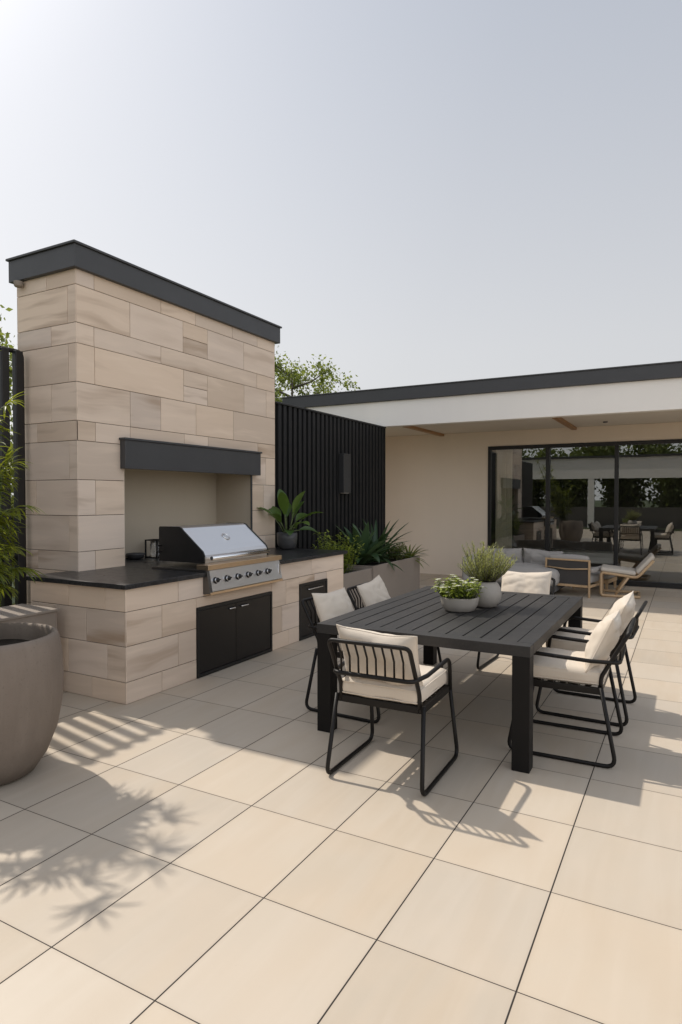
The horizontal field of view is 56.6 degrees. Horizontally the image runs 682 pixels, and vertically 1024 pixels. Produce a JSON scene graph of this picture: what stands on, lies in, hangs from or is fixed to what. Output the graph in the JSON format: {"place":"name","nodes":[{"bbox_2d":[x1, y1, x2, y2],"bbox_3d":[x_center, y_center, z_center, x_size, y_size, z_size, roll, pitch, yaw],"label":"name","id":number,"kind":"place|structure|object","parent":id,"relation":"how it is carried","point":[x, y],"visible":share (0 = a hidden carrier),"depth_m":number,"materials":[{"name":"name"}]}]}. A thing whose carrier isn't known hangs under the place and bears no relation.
{"place":"outdoors","nodes":[
{"label":"outdoors","id":0,"kind":"place"},
{"bbox_2d":[0,573,681,1023],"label":"terrace paving","id":1,"kind":"structure","parent":0,"point":[222,847],"depth_m":2.86,"materials":[{"name":"tile"}]},
{"bbox_2d":[0,346,26,606],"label":"metal fence","id":2,"kind":"object","parent":1,"relation":"on","point":[19,428],"visible":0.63,"depth_m":5.94,"materials":[{"name":"black metal"}]},
{"bbox_2d":[0,604,59,628],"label":"box planter","id":3,"kind":"object","parent":1,"relation":"on","point":[22,613],"visible":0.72,"depth_m":5.07,"materials":[{"name":"concrete"}]},
{"bbox_2d":[0,623,63,784],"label":"round planter","id":4,"kind":"object","parent":1,"relation":"on","point":[31,675],"visible":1,"depth_m":3.53,"materials":[{"name":"concrete"}]},
{"bbox_2d":[0,350,44,600],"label":"bamboo","id":5,"kind":"object","parent":4,"relation":"in","point":[4,471],"visible":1,"depth_m":4.04,"materials":[{"name":"green plant"}]},
{"bbox_2d":[5,239,281,604],"bbox_3d":[-2.010,-0.508,7.342,1.008,3.922,3.330,1,1,29],"label":"barbecue chimney","id":6,"kind":"object","parent":1,"relation":"on","point":[149,397],"visible":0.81,"depth_m":6.30,"materials":[{"name":"stone"}]},
{"bbox_2d":[26,547,347,704],"bbox_3d":[-1.511,0.992,6.885,1.657,0.945,3.645,1,1,29],"label":"kitchen counter","id":7,"kind":"object","parent":1,"relation":"on","point":[131,630],"visible":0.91,"depth_m":5.42,"materials":[{"name":"stone"}]},
{"bbox_2d":[126,553,144,558],"bbox_3d":[-2.264,0.486,6.976,0.204,0.063,0.204,1,1,29],"label":"serving bowl","id":8,"kind":"object","parent":7,"relation":"on","point":[135,555],"visible":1,"depth_m":6.90,"materials":[{"name":"black ceramic"}]},
{"bbox_2d":[145,539,158,557],"bbox_3d":[-2.101,0.411,7.147,0.158,0.205,0.158,0,1,17],"label":"lantern","id":9,"kind":"object","parent":7,"relation":"on","point":[154,543],"visible":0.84,"depth_m":7.10,"materials":[{"name":"black metal"}]},
{"bbox_2d":[152,523,282,594],"bbox_3d":[-1.196,0.432,6.344,0.748,0.604,1.172,1,1,29],"label":"gas grill","id":10,"kind":"object","parent":7,"relation":"in","point":[219,554],"visible":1,"depth_m":6.08,"materials":[{"name":"metal"}]},
{"bbox_2d":[200,603,235,672],"bbox_3d":[-1.134,1.166,5.898,0.044,0.564,0.523,1,1,29],"label":"cabinet door","id":11,"kind":"structure","parent":7,"relation":"in","point":[217,624],"depth_m":5.89,"materials":[{"name":"metal"}]},
{"bbox_2d":[236,595,269,659],"bbox_3d":[-0.869,1.155,6.382,0.044,0.564,0.572,1,1,29],"label":"cabinet door","id":12,"kind":"structure","parent":7,"relation":"in","point":[252,615],"depth_m":6.37,"materials":[{"name":"metal"}]},
{"bbox_2d":[259,489,322,549],"bbox_3d":[-0.635,0.089,8.308,0.816,0.795,1.051,1,1,29],"label":"potted plant","id":13,"kind":"object","parent":7,"relation":"on","point":[287,540],"visible":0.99,"depth_m":8.22,"materials":[{"name":"green plant"}]},
{"bbox_2d":[301,581,325,636],"bbox_3d":[-0.308,1.129,7.407,0.044,0.570,0.559,1,1,29],"label":"cabinet door","id":14,"kind":"structure","parent":7,"relation":"in","point":[306,591],"depth_m":7.31,"materials":[{"name":"metal"}]},
{"bbox_2d":[274,401,385,558],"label":"slatted screen wall","id":15,"kind":"structure","parent":1,"relation":"on","point":[310,445],"depth_m":9.71,"materials":[{"name":"black metal"}]},
{"bbox_2d":[339,453,350,492],"bbox_3d":[0.060,-0.615,10.122,0.093,0.630,0.235,1,1,29],"label":"wall lamp","id":16,"kind":"object","parent":15,"relation":"attached to","point":[344,473],"visible":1,"depth_m":10.04,"materials":[{"name":"metal"}]},
{"bbox_2d":[301,587,380,723],"bbox_3d":[0.119,1.063,4.933,0.720,0.890,0.609,1,2,31],"label":"dining chair","id":17,"kind":"object","parent":1,"relation":"on","point":[332,604],"visible":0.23,"depth_m":4.85,"materials":[{"name":"metal"}]},
{"bbox_2d":[343,567,371,609],"bbox_3d":[-0.168,1.125,8.941,0.745,0.585,1.215,1,1,29],"label":"box planter","id":18,"kind":"object","parent":1,"relation":"on","point":[357,575],"visible":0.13,"depth_m":8.91,"materials":[{"name":"concrete"}]},
{"bbox_2d":[313,530,364,573],"bbox_3d":[-0.032,0.553,8.850,0.682,0.656,0.952,1,1,29],"label":"shrub","id":19,"kind":"object","parent":18,"relation":"on","point":[345,561],"visible":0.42,"depth_m":8.79,"materials":[{"name":"green plant"}]},
{"bbox_2d":[347,554,419,597],"bbox_3d":[0.580,1.080,10.279,0.770,0.615,1.838,1,1,29],"label":"box planter","id":20,"kind":"object","parent":1,"relation":"on","point":[397,581],"visible":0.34,"depth_m":10.13,"materials":[{"name":"concrete"}]},
{"bbox_2d":[332,522,402,570],"bbox_3d":[0.347,0.543,9.919,1.389,0.809,1.240,1,1,29],"label":"strap leaf plant","id":21,"kind":"object","parent":20,"relation":"in","point":[366,554],"visible":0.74,"depth_m":9.73,"materials":[{"name":"green plant"}]},
{"bbox_2d":[344,519,424,570],"bbox_3d":[0.589,0.486,10.359,1.766,0.788,1.536,1,1,29],"label":"spiky plant","id":22,"kind":"object","parent":20,"relation":"in","point":[375,537],"visible":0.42,"depth_m":10.26,"materials":[{"name":"green plant"}]},
{"bbox_2d":[386,543,406,560],"bbox_3d":[0.936,0.675,10.475,0.331,0.329,0.412,-1,2,-38],"label":"filler plant","id":23,"kind":"object","parent":20,"relation":"in","point":[395,550],"visible":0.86,"depth_m":10.44,"materials":[{"name":"green plant"}]},
{"bbox_2d":[390,544,429,566],"bbox_3d":[1.149,0.738,10.804,0.790,0.419,0.743,1,1,29],"label":"bromeliad plant","id":24,"kind":"object","parent":20,"relation":"in","point":[410,554],"visible":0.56,"depth_m":10.75,"materials":[{"name":"green plant"}]},
{"bbox_2d":[325,624,458,795],"bbox_3d":[0.305,1.089,3.766,0.609,0.892,0.720,1,1,27],"label":"dining chair","id":25,"kind":"object","parent":1,"relation":"on","point":[385,671],"visible":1,"depth_m":3.56,"materials":[{"name":"fabric"}]},
{"bbox_2d":[347,575,442,667],"bbox_3d":[0.472,1.043,5.579,0.720,0.902,0.609,1,1,26],"label":"dining chair","id":26,"kind":"object","parent":1,"relation":"on","point":[374,591],"visible":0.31,"depth_m":5.57,"materials":[{"name":"fabric"}]},
{"bbox_2d":[317,586,582,773],"bbox_3d":[0.977,1.132,4.976,1.450,0.750,2.120,1,1,29],"label":"dining table","id":27,"kind":"object","parent":1,"relation":"on","point":[520,628],"visible":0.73,"depth_m":4.37,"materials":[{"name":"metal"}]},
{"bbox_2d":[431,574,484,611],"bbox_3d":[0.909,0.623,4.881,0.431,0.273,0.393,0,1,14],"label":"herb bowl","id":28,"kind":"object","parent":27,"relation":"on","point":[457,598],"visible":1,"depth_m":4.79,"materials":[{"name":"green plant"}]},
{"bbox_2d":[458,541,516,607],"bbox_3d":[1.163,0.488,5.076,0.500,0.534,0.444,0,1,-7],"label":"rosemary pot","id":29,"kind":"object","parent":27,"relation":"on","point":[490,596],"visible":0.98,"depth_m":4.98,"materials":[{"name":"green plant"}]},
{"bbox_2d":[462,548,564,594],"bbox_3d":[3.057,1.001,11.144,1.652,0.732,0.884,1,2,31],"label":"sofa","id":30,"kind":"object","parent":1,"relation":"on","point":[531,560],"visible":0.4,"depth_m":11.02,"materials":[{"name":"grey fabric"}]},
{"bbox_2d":[476,571,555,669],"bbox_3d":[1.709,1.029,6.058,0.609,0.907,0.720,1,2,32],"label":"dining chair","id":31,"kind":"object","parent":1,"relation":"on","point":[533,582],"visible":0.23,"depth_m":6.16,"materials":[{"name":"fabric"}]},
{"bbox_2d":[507,609,635,767],"bbox_3d":[1.521,1.079,4.141,0.720,0.895,0.609,1,1,28],"label":"dining chair","id":32,"kind":"object","parent":1,"relation":"on","point":[591,664],"visible":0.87,"depth_m":3.92,"materials":[{"name":"fabric"}]},
{"bbox_2d":[545,554,602,597],"bbox_3d":[3.930,1.036,10.671,0.802,0.685,0.691,1,2,40],"label":"armchair","id":33,"kind":"object","parent":1,"relation":"on","point":[573,570],"visible":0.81,"depth_m":10.38,"materials":[{"name":"grey fabric"}]},
{"bbox_2d":[535,591,647,726],"bbox_3d":[1.922,1.061,4.832,0.720,0.899,0.609,1,2,30],"label":"dining chair","id":34,"kind":"object","parent":1,"relation":"on","point":[625,604],"visible":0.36,"depth_m":4.69,"materials":[{"name":"metal"}]},
{"bbox_2d":[572,567,616,588],"bbox_3d":[4.549,1.180,11.356,0.646,0.365,0.643,1,2,37],"label":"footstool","id":35,"kind":"object","parent":1,"relation":"on","point":[608,579],"visible":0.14,"depth_m":11.02,"materials":[{"name":"brown wood"}]},
{"bbox_2d":[599,553,654,598],"bbox_3d":[4.725,1.030,10.464,0.811,0.701,0.626,1,1,25],"label":"lounge chair","id":36,"kind":"object","parent":1,"relation":"on","point":[642,567],"visible":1,"depth_m":10.27,"materials":[{"name":"fabric"}]},
{"bbox_2d":[0,0,681,494],"label":"sky","id":37,"kind":"structure","parent":0,"point":[415,192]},
{"bbox_2d":[538,482,564,517],"bbox_3d":[5.632,-0.315,16.947,0.700,0.960,0.032,1,1,29],"label":"picture frame","id":38,"kind":"object","parent":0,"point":[557,499],"visible":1,"depth_m":16.90,"materials":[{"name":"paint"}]},
{"bbox_2d":[522,548,613,564],"bbox_3d":[5.106,1.084,14.562,2.200,0.400,0.600,1,1,29],"label":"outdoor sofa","id":39,"kind":"object","parent":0,"point":[601,557],"visible":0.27,"depth_m":13.98,"materials":[{"name":"grey fabric"}]},
{"label":"ground","id":40,"kind":"structure","parent":0,"visible":0},
{"bbox_2d":[0,442,14,606],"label":"garden shrub","id":41,"kind":"object","parent":40,"relation":"on","point":[12,539],"visible":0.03,"depth_m":6.87,"materials":[{"name":"green plant"}]},
{"bbox_2d":[0,305,14,480],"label":"garden tree","id":42,"kind":"object","parent":40,"relation":"on","point":[2,339],"visible":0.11,"depth_m":11.50,"materials":[{"name":"green plant"}]},
{"bbox_2d":[275,346,359,401],"bbox_3d":[-1.563,-2.497,22.129,5.014,7.238,4.929,1,1,29],"label":"garden tree","id":43,"kind":"object","parent":40,"relation":"on","point":[294,378],"visible":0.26,"depth_m":21.97,"materials":[{"name":"green plant"}]},
{"bbox_2d":[281,361,681,588],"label":"flat roofed house","id":44,"kind":"structure","parent":40,"relation":"on","point":[604,445],"depth_m":13.08,"materials":[{"name":"beige paint"}]},
{"bbox_2d":[495,449,512,548],"bbox_3d":[3.324,-0.003,12.926,0.340,2.620,0.090,1,1,29],"label":"curtain","id":45,"kind":"object","parent":44,"relation":"hanging from","point":[503,519],"visible":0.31,"depth_m":12.91,"materials":[{"name":"fabric"}]},
{"bbox_2d":[487,439,681,588],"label":"sliding door","id":46,"kind":"structure","parent":44,"relation":"in","point":[548,447],"depth_m":11.85,"materials":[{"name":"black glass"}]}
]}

